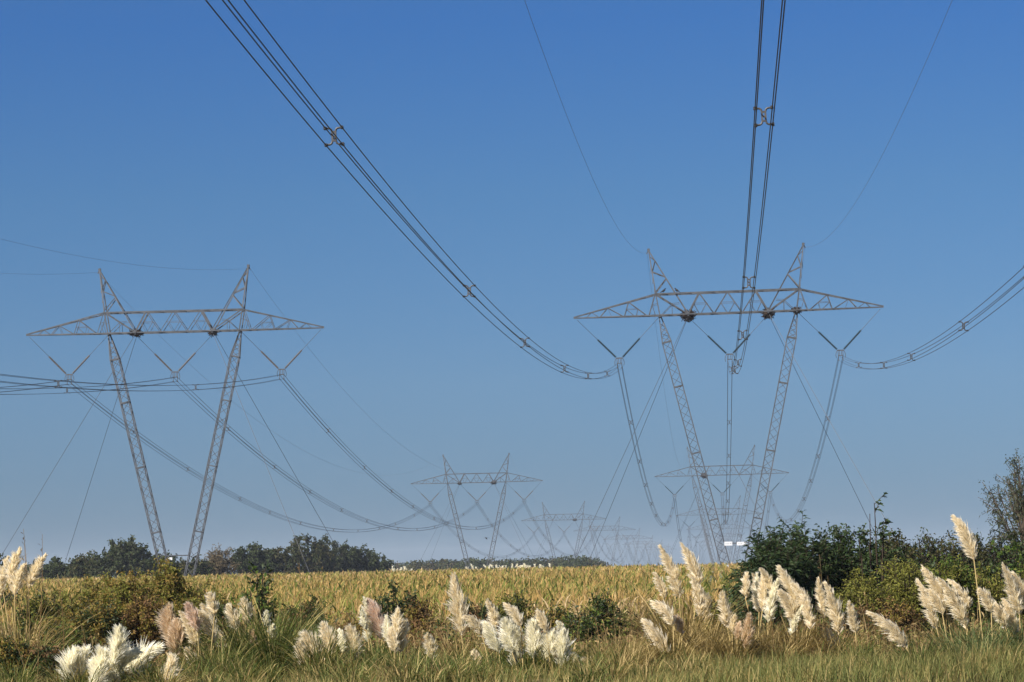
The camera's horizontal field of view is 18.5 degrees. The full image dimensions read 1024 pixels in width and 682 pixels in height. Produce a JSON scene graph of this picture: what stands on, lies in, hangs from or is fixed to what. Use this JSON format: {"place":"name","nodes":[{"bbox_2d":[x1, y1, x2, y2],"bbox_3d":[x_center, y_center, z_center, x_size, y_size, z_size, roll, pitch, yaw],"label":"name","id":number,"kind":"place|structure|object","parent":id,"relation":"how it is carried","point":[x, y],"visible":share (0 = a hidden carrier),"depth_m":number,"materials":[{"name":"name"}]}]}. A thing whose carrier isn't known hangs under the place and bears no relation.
{"place":"outdoors","nodes":[
{"label":"outdoors","id":0,"kind":"place"},
{"bbox_2d":[0,547,103,655],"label":"pampas grass","id":1,"kind":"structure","parent":0,"point":[12,576],"depth_m":53.37,"materials":[{"name":"plant"}]},
{"bbox_2d":[154,591,260,675],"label":"pampas grass","id":2,"kind":"object","parent":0,"point":[171,627],"depth_m":50.22,"materials":[{"name":"plant"}]},
{"bbox_2d":[160,581,315,673],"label":"pampas grass","id":3,"kind":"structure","parent":0,"point":[237,613],"depth_m":51.05,"materials":[{"name":"plant"}]},
{"bbox_2d":[70,380,428,531],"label":"conductor bundle","id":4,"kind":"object","parent":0,"point":[214,482],"visible":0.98,"depth_m":421.45,"materials":[{"name":"grey metal"}]},
{"bbox_2d":[261,616,378,674],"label":"pampas grass","id":5,"kind":"object","parent":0,"point":[309,643],"depth_m":49.09,"materials":[{"name":"plant"}]},
{"bbox_2d":[174,378,474,530],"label":"conductor bundle","id":6,"kind":"object","parent":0,"point":[301,483],"visible":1,"depth_m":434.99,"materials":[{"name":"grey metal"}]},
{"bbox_2d":[336,596,420,664],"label":"pampas grass","id":7,"kind":"object","parent":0,"point":[370,611],"depth_m":50.90,"materials":[{"name":"plant"}]},
{"bbox_2d":[362,605,437,669],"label":"pampas grass","id":8,"kind":"object","parent":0,"point":[395,634],"depth_m":49.80,"materials":[{"name":"plant"}]},
{"bbox_2d":[397,632,469,668],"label":"pampas grass","id":9,"kind":"object","parent":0,"point":[430,642],"depth_m":48.83,"materials":[{"name":"plant"}]},
{"bbox_2d":[422,572,490,665],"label":"pampas grass","id":10,"kind":"object","parent":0,"point":[458,609],"depth_m":53.01,"materials":[{"name":"plant"}]},
{"bbox_2d":[451,598,528,671],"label":"pampas grass","id":11,"kind":"object","parent":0,"point":[485,627],"depth_m":50.60,"materials":[{"name":"plant"}]},
{"bbox_2d":[0,631,1023,681],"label":"verge grass","id":12,"kind":"structure","parent":0,"point":[1000,666],"depth_m":44.52,"materials":[{"name":"plant"}]},
{"bbox_2d":[0,0,1023,576],"label":"sky","id":13,"kind":"structure","parent":0,"point":[145,133],"materials":[{"name":"blue"}]},
{"bbox_2d":[486,602,562,676],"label":"pampas grass","id":14,"kind":"object","parent":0,"point":[511,639],"depth_m":48.20,"materials":[{"name":"plant"}]},
{"bbox_2d":[521,608,596,672],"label":"pampas grass","id":15,"kind":"object","parent":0,"point":[552,641],"depth_m":48.15,"materials":[{"name":"plant"}]},
{"bbox_2d":[282,574,1021,681],"bbox_3d":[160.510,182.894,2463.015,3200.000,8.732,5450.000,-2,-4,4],"label":"ground","id":16,"kind":"structure","parent":0,"point":[722,586],"depth_m":43.14,"materials":[{"name":"soil"}]},
{"bbox_2d":[0,634,36,678],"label":"scrub bush","id":17,"kind":"object","parent":16,"relation":"on","point":[7,649],"visible":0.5,"depth_m":48.61,"materials":[{"name":"green plant"}]},
{"bbox_2d":[0,649,43,681],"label":"grass tussock","id":18,"kind":"object","parent":16,"relation":"on","point":[10,670],"depth_m":47.16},
{"bbox_2d":[9,641,67,681],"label":"scrub bush","id":19,"kind":"object","parent":16,"relation":"on","point":[46,653],"visible":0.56,"depth_m":48.56,"materials":[{"name":"green plant"}]},
{"bbox_2d":[10,586,76,633],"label":"scrub bush","id":20,"kind":"object","parent":16,"relation":"on","point":[34,607],"visible":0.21,"depth_m":62.29,"materials":[{"name":"green plant"}]},
{"bbox_2d":[41,556,72,578],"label":"tree","id":21,"kind":"object","parent":16,"relation":"on","point":[55,568],"visible":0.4,"depth_m":432.31,"materials":[{"name":"green plant"}]},
{"bbox_2d":[28,615,96,667],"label":"scrub bush","id":22,"kind":"object","parent":16,"relation":"on","point":[76,635],"visible":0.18,"depth_m":55.21,"materials":[{"name":"green plant"}]},
{"bbox_2d":[50,574,115,627],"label":"scrub bush","id":23,"kind":"object","parent":16,"relation":"on","point":[89,590],"visible":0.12,"depth_m":62.29,"materials":[{"name":"green plant"}]},
{"bbox_2d":[62,549,111,578],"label":"tree","id":24,"kind":"object","parent":16,"relation":"on","point":[79,566],"visible":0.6,"depth_m":427.20,"materials":[{"name":"green plant"}]},
{"bbox_2d":[41,623,136,681],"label":"pampas grass","id":25,"kind":"object","parent":16,"relation":"on","point":[70,660],"depth_m":45.66,"materials":[{"name":"plant"}]},
{"bbox_2d":[61,593,136,652],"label":"scrub bush","id":26,"kind":"object","parent":16,"relation":"on","point":[106,620],"visible":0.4,"depth_m":56.14,"materials":[{"name":"green plant"}]},
{"bbox_2d":[77,566,160,613],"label":"scrub bush","id":27,"kind":"object","parent":16,"relation":"on","point":[121,594],"visible":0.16,"depth_m":60.27,"materials":[{"name":"green plant"}]},
{"bbox_2d":[89,534,161,578],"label":"tree","id":28,"kind":"object","parent":16,"relation":"on","point":[125,555],"visible":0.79,"depth_m":416.56,"materials":[{"name":"green plant"}]},
{"bbox_2d":[90,637,187,681],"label":"pampas grass","id":29,"kind":"object","parent":16,"relation":"on","point":[144,653],"depth_m":45.88,"materials":[{"name":"plant"}]},
{"bbox_2d":[112,587,186,661],"bbox_3d":[-6.591,5.325,56.798,1.573,1.807,1.466,-2,-4,4],"label":"scrub bush","id":30,"kind":"object","parent":16,"relation":"on","point":[144,615],"visible":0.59,"depth_m":56.53,"materials":[{"name":"green plant"}]},
{"bbox_2d":[134,556,200,609],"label":"scrub bush","id":31,"kind":"object","parent":16,"relation":"on","point":[168,584],"visible":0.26,"depth_m":61.20,"materials":[{"name":"green plant"}]},
{"bbox_2d":[0,264,349,579],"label":"lattice pylon","id":32,"kind":"object","parent":16,"relation":"on","point":[202,311],"visible":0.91,"depth_m":333.32,"materials":[{"name":"metal"}]},
{"bbox_2d":[249,333,317,378],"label":"insulator set","id":33,"kind":"object","parent":32,"relation":"hanging from","point":[285,367],"visible":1,"depth_m":332.89,"materials":[{"name":"glass"}]},
{"bbox_2d":[1,374,283,390],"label":"conductor bundle","id":34,"kind":"object","parent":33,"relation":"hanging from","point":[123,384],"visible":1,"depth_m":238.62,"materials":[{"name":"grey metal"}]},
{"bbox_2d":[280,375,520,529],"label":"conductor bundle","id":35,"kind":"object","parent":33,"relation":"hanging from","point":[375,474],"visible":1,"depth_m":419.87,"materials":[{"name":"grey metal"}]},
{"bbox_2d":[154,588,221,655],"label":"scrub bush","id":36,"kind":"object","parent":16,"relation":"on","point":[195,602],"visible":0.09,"depth_m":57.12,"materials":[{"name":"green plant"}]},
{"bbox_2d":[173,554,215,575],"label":"tree","id":37,"kind":"object","parent":16,"relation":"on","point":[203,567],"visible":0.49,"depth_m":426.39,"materials":[{"name":"green plant"}]},
{"bbox_2d":[185,576,231,623],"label":"scrub bush","id":38,"kind":"object","parent":16,"relation":"on","point":[222,599],"visible":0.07,"depth_m":63.17,"materials":[{"name":"green plant"}]},
{"bbox_2d":[174,626,270,676],"bbox_3d":[-4.534,4.881,48.659,1.777,0.935,1.821,-2,-4,4],"label":"grass tussock","id":39,"kind":"object","parent":16,"relation":"on","point":[209,655],"depth_m":48.52,"materials":[{"name":"plant"}]},
{"bbox_2d":[201,543,243,575],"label":"tree","id":40,"kind":"object","parent":16,"relation":"on","point":[219,560],"visible":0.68,"depth_m":431.82,"materials":[{"name":"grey plant"}]},
{"bbox_2d":[230,541,280,575],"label":"tree","id":41,"kind":"object","parent":16,"relation":"on","point":[255,555],"visible":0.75,"depth_m":481.02,"materials":[{"name":"green plant"}]},
{"bbox_2d":[237,561,285,634],"bbox_3d":[-4.979,5.630,62.262,0.934,2.515,1.054,-2,-4,4],"label":"leafy sapling","id":42,"kind":"object","parent":16,"relation":"on","point":[260,594],"visible":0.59,"depth_m":62.26,"materials":[{"name":"green plant"}]},
{"bbox_2d":[182,579,368,677],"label":"pampas grass","id":43,"kind":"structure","parent":16,"relation":"on","point":[273,629],"depth_m":50.32,"materials":[{"name":"plant"}]},
{"bbox_2d":[260,544,298,574],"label":"tree","id":44,"kind":"object","parent":16,"relation":"on","point":[279,558],"visible":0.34,"depth_m":501.46,"materials":[{"name":"green plant"}]},
{"bbox_2d":[269,595,331,642],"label":"weed bush","id":45,"kind":"object","parent":16,"relation":"on","point":[309,608],"visible":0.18,"depth_m":58.56,"materials":[{"name":"green plant"}]},
{"bbox_2d":[284,533,337,573],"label":"tree","id":46,"kind":"object","parent":16,"relation":"on","point":[317,557],"visible":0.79,"depth_m":505.67,"materials":[{"name":"green plant"}]},
{"bbox_2d":[320,533,355,573],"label":"tree","id":47,"kind":"object","parent":16,"relation":"on","point":[341,566],"visible":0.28,"depth_m":515.63,"materials":[{"name":"green plant"}]},
{"bbox_2d":[329,612,376,645],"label":"weed bush","id":48,"kind":"object","parent":16,"relation":"on","point":[358,626],"visible":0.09,"depth_m":57.97,"materials":[{"name":"green plant"}]},
{"bbox_2d":[318,642,394,674],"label":"grass tussock","id":49,"kind":"object","parent":16,"relation":"on","point":[363,664],"depth_m":47.99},
{"bbox_2d":[342,544,377,571],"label":"tree","id":50,"kind":"object","parent":16,"relation":"on","point":[360,557],"visible":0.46,"depth_m":521.05,"materials":[{"name":"green plant"}]},
{"bbox_2d":[368,550,396,571],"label":"tree","id":51,"kind":"object","parent":16,"relation":"on","point":[383,565],"visible":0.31,"depth_m":535.40,"materials":[{"name":"green plant"}]},
{"bbox_2d":[370,580,426,625],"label":"dark bush","id":52,"kind":"object","parent":16,"relation":"on","point":[387,605],"visible":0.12,"depth_m":70.02,"materials":[{"name":"green plant"}]},
{"bbox_2d":[401,591,447,645],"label":"weed bush","id":53,"kind":"object","parent":16,"relation":"on","point":[419,614],"visible":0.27,"depth_m":58.45,"materials":[{"name":"green plant"}]},
{"bbox_2d":[10,529,909,681],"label":"dry stalks","id":54,"kind":"object","parent":16,"relation":"on","point":[15,648],"visible":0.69,"depth_m":52.48,"materials":[{"name":"plant"}]},
{"bbox_2d":[427,636,503,673],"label":"grass tussock","id":55,"kind":"object","parent":16,"relation":"on","point":[475,662],"depth_m":47.34,"materials":[{"name":"plant"}]},
{"bbox_2d":[450,597,500,644],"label":"weed bush","id":56,"kind":"object","parent":16,"relation":"on","point":[479,613],"visible":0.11,"depth_m":58.79,"materials":[{"name":"green plant"}]},
{"bbox_2d":[411,453,542,568],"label":"lattice pylon","id":57,"kind":"object","parent":16,"relation":"on","point":[462,478],"visible":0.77,"depth_m":758.09,"materials":[{"name":"metal"}]},
{"bbox_2d":[388,555,609,570],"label":"wood","id":58,"kind":"object","parent":16,"relation":"on","point":[443,564],"visible":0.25,"depth_m":935.43,"materials":[{"name":"green plant"}]},
{"bbox_2d":[0,558,1009,635],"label":"maize crop","id":59,"kind":"object","parent":16,"relation":"on","point":[566,587],"visible":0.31,"depth_m":142.32,"materials":[{"name":"yellow plant"}]},
{"bbox_2d":[0,594,1023,670],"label":"dry weeds","id":60,"kind":"object","parent":16,"relation":"on","point":[450,636],"visible":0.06,"depth_m":55.23,"materials":[{"name":"brown plant"}]},
{"bbox_2d":[483,587,545,636],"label":"weed bush","id":61,"kind":"object","parent":16,"relation":"on","point":[518,603],"visible":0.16,"depth_m":59.80,"materials":[{"name":"green plant"}]},
{"bbox_2d":[536,599,579,632],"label":"weed bush","id":62,"kind":"object","parent":16,"relation":"on","point":[559,612],"visible":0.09,"depth_m":58.72,"materials":[{"name":"green plant"}]},
{"bbox_2d":[521,501,605,558],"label":"lattice pylon","id":63,"kind":"object","parent":16,"relation":"on","point":[582,519],"visible":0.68,"depth_m":1183.00,"materials":[{"name":"metal"}]},
{"bbox_2d":[554,588,636,652],"bbox_3d":[1.557,5.290,56.733,1.737,1.650,1.533,-4,-5,32],"label":"dark bush","id":64,"kind":"object","parent":16,"relation":"on","point":[599,614],"visible":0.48,"depth_m":56.58,"materials":[{"name":"green plant"}]},
{"bbox_2d":[600,625,670,672],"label":"grass tussock","id":65,"kind":"object","parent":16,"relation":"on","point":[624,645],"depth_m":47.66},
{"bbox_2d":[616,599,721,665],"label":"pampas grass","id":66,"kind":"object","parent":16,"relation":"on","point":[660,607],"depth_m":48.14,"materials":[{"name":"plant"}]},
{"bbox_2d":[657,597,760,657],"bbox_3d":[2.985,4.579,49.180,2.150,1.176,2.214,-2,-4,4],"label":"grass tussock","id":67,"kind":"object","parent":16,"relation":"on","point":[710,643],"depth_m":49.03,"materials":[{"name":"plant"}]},
{"bbox_2d":[655,445,788,577],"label":"lattice pylon","id":68,"kind":"object","parent":16,"relation":"on","point":[708,535],"visible":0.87,"depth_m":748.24,"materials":[{"name":"metal"}]},
{"bbox_2d":[572,243,901,565],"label":"lattice pylon","id":69,"kind":"object","parent":16,"relation":"on","point":[756,291],"visible":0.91,"depth_m":323.63,"materials":[{"name":"metal"}]},
{"bbox_2d":[577,317,658,367],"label":"insulator set","id":70,"kind":"object","parent":69,"relation":"hanging from","point":[620,358],"visible":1,"depth_m":324.64,"materials":[{"name":"grey glass"}]},
{"bbox_2d":[205,0,621,378],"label":"conductor bundle","id":71,"kind":"object","parent":70,"relation":"hanging from","point":[333,139],"visible":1,"depth_m":87.44,"materials":[{"name":"metal"}]},
{"bbox_2d":[617,366,675,525],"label":"conductor bundle","id":72,"kind":"object","parent":70,"relation":"hanging from","point":[630,422],"visible":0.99,"depth_m":387.33,"materials":[{"name":"grey metal"}]},
{"bbox_2d":[691,319,763,364],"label":"insulator set","id":73,"kind":"object","parent":69,"relation":"hanging from","point":[725,352],"visible":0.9,"depth_m":323.93,"materials":[{"name":"glass"}]},
{"bbox_2d":[721,365,731,524],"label":"conductor bundle","id":74,"kind":"object","parent":73,"relation":"hanging from","point":[730,451],"visible":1,"depth_m":394.96,"materials":[{"name":"grey metal"}]},
{"bbox_2d":[728,0,785,373],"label":"conductor bundle","id":75,"kind":"object","parent":73,"relation":"hanging from","point":[755,124],"visible":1,"depth_m":87.39,"materials":[{"name":"grey metal"}]},
{"bbox_2d":[800,314,875,360],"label":"insulator set","id":76,"kind":"object","parent":69,"relation":"hanging from","point":[826,339],"visible":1,"depth_m":323.22,"materials":[{"name":"glass"}]},
{"bbox_2d":[839,266,1023,368],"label":"conductor bundle","id":77,"kind":"object","parent":76,"relation":"hanging from","point":[964,326],"visible":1,"depth_m":164.53,"materials":[{"name":"grey metal"}]},
{"bbox_2d":[711,520,826,632],"bbox_3d":[5.318,5.346,63.488,2.575,3.430,3.492,-2,-4,4],"label":"feathery bush","id":78,"kind":"object","parent":16,"relation":"on","point":[772,552],"visible":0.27,"depth_m":63.18,"materials":[{"name":"green plant"}]},
{"bbox_2d":[751,628,815,666],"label":"grass tussock","id":79,"kind":"object","parent":16,"relation":"on","point":[778,653],"depth_m":48.94,"materials":[{"name":"plant"}]},
{"bbox_2d":[766,510,852,623],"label":"feathery bush","id":80,"kind":"object","parent":16,"relation":"on","point":[817,561],"visible":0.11,"depth_m":65.14,"materials":[{"name":"green plant"}]},
{"bbox_2d":[812,607,881,642],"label":"scrub bush","id":81,"kind":"object","parent":16,"relation":"on","point":[845,617],"visible":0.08,"depth_m":56.33,"materials":[{"name":"green plant"}]},
{"bbox_2d":[809,520,893,610],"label":"dark bush","id":82,"kind":"object","parent":16,"relation":"on","point":[842,538],"visible":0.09,"depth_m":66.13,"materials":[{"name":"green plant"}]},
{"bbox_2d":[819,565,898,619],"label":"scrub bush","id":83,"kind":"object","parent":16,"relation":"on","point":[856,588],"visible":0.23,"depth_m":59.32,"materials":[{"name":"green plant"}]},
{"bbox_2d":[849,492,903,589],"bbox_3d":[7.522,5.010,64.434,1.213,3.812,0.907,2,-5,-37],"label":"leafy sapling","id":84,"kind":"object","parent":16,"relation":"on","point":[872,545],"visible":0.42,"depth_m":64.52,"materials":[{"name":"green plant"}]},
{"bbox_2d":[854,595,928,648],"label":"scrub bush","id":85,"kind":"object","parent":16,"relation":"on","point":[903,615],"visible":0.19,"depth_m":56.79,"materials":[{"name":"green plant"}]},
{"bbox_2d":[863,528,930,584],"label":"dark bush","id":86,"kind":"object","parent":16,"relation":"on","point":[896,541],"visible":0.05,"depth_m":69.23,"materials":[{"name":"green plant"}]},
{"bbox_2d":[874,554,950,637],"bbox_3d":[7.581,5.324,60.467,1.678,2.406,1.547,-3,-5,23],"label":"scrub bush","id":87,"kind":"object","parent":16,"relation":"on","point":[905,586],"visible":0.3,"depth_m":60.25,"materials":[{"name":"green plant"}]},
{"bbox_2d":[900,527,952,576],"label":"hedge bush","id":88,"kind":"object","parent":16,"relation":"on","point":[928,542],"visible":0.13,"depth_m":114.83,"materials":[{"name":"green plant"}]},
{"bbox_2d":[921,551,986,637],"bbox_3d":[8.507,5.359,61.322,1.676,2.499,1.411,-2,-4,4],"label":"scrub bush","id":89,"kind":"object","parent":16,"relation":"on","point":[956,574],"visible":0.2,"depth_m":61.25,"materials":[{"name":"green plant"}]},
{"bbox_2d":[928,530,985,576],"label":"hedge bush","id":90,"kind":"object","parent":16,"relation":"on","point":[953,551],"visible":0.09,"depth_m":116.48,"materials":[{"name":"green plant"}]},
{"bbox_2d":[919,609,1020,655],"bbox_3d":[7.080,4.534,47.443,1.885,0.997,1.851,1,-5,-29],"label":"grass tussock","id":91,"kind":"object","parent":16,"relation":"on","point":[978,645],"depth_m":47.32,"materials":[{"name":"plant"}]},
{"bbox_2d":[962,523,1015,576],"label":"hedge bush","id":92,"kind":"object","parent":16,"relation":"on","point":[982,551],"visible":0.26,"depth_m":116.47,"materials":[{"name":"green plant"}]},
{"bbox_2d":[966,540,1020,587],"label":"green bush","id":93,"kind":"object","parent":16,"relation":"on","point":[995,569],"visible":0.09,"depth_m":98.69,"materials":[{"name":"green plant"}]},
{"bbox_2d":[965,561,1023,636],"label":"scrub bush","id":94,"kind":"object","parent":16,"relation":"on","point":[993,589],"visible":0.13,"depth_m":62.10,"materials":[{"name":"green plant"}]},
{"bbox_2d":[978,448,1023,549],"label":"tree","id":95,"kind":"object","parent":16,"relation":"on","point":[1017,507],"visible":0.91,"depth_m":126.59,"materials":[{"name":"green plant"}]},
{"bbox_2d":[995,520,1023,578],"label":"hedge bush","id":96,"kind":"object","parent":16,"relation":"on","point":[1014,536],"visible":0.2,"depth_m":116.36,"materials":[{"name":"green plant"}]},
{"bbox_2d":[1001,540,1023,579],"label":"green bush","id":97,"kind":"object","parent":16,"relation":"on","point":[1020,556],"visible":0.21,"depth_m":98.80,"materials":[{"name":"green plant"}]},
{"bbox_2d":[578,542,763,653],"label":"pampas grass","id":98,"kind":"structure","parent":0,"point":[700,599],"depth_m":50.20,"materials":[{"name":"plant"}]},
{"bbox_2d":[689,590,775,664],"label":"pampas grass","id":99,"kind":"object","parent":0,"point":[747,631],"depth_m":49.01,"materials":[{"name":"plant"}]},
{"bbox_2d":[713,567,811,659],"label":"pampas grass","id":100,"kind":"object","parent":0,"point":[761,602],"depth_m":50.91,"materials":[{"name":"plant"}]},
{"bbox_2d":[751,564,853,657],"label":"pampas grass","id":101,"kind":"object","parent":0,"point":[789,600],"depth_m":50.45,"materials":[{"name":"plant"}]},
{"bbox_2d":[769,356,842,522],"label":"conductor bundle","id":102,"kind":"object","parent":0,"point":[773,505],"visible":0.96,"depth_m":394.19,"materials":[{"name":"grey metal"}]},
{"bbox_2d":[785,577,879,660],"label":"pampas grass","id":103,"kind":"object","parent":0,"point":[833,605],"depth_m":50.60,"materials":[{"name":"plant"}]},
{"bbox_2d":[829,600,892,661],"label":"pampas grass","id":104,"kind":"object","parent":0,"point":[852,623],"depth_m":49.63,"materials":[{"name":"plant"}]},
{"bbox_2d":[862,610,956,664],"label":"pampas grass","id":105,"kind":"object","parent":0,"point":[893,631],"depth_m":47.69,"materials":[{"name":"plant"}]},
{"bbox_2d":[902,564,1007,654],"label":"pampas grass","id":106,"kind":"object","parent":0,"point":[936,597],"depth_m":48.84,"materials":[{"name":"plant"}]},
{"bbox_2d":[937,514,1023,655],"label":"pampas grass","id":107,"kind":"object","parent":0,"point":[970,551],"depth_m":48.25,"materials":[{"name":"plant"}]},
{"bbox_2d":[958,562,1023,656],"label":"pampas grass","id":108,"kind":"object","parent":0,"point":[1015,585],"depth_m":48.60,"materials":[{"name":"plant"}]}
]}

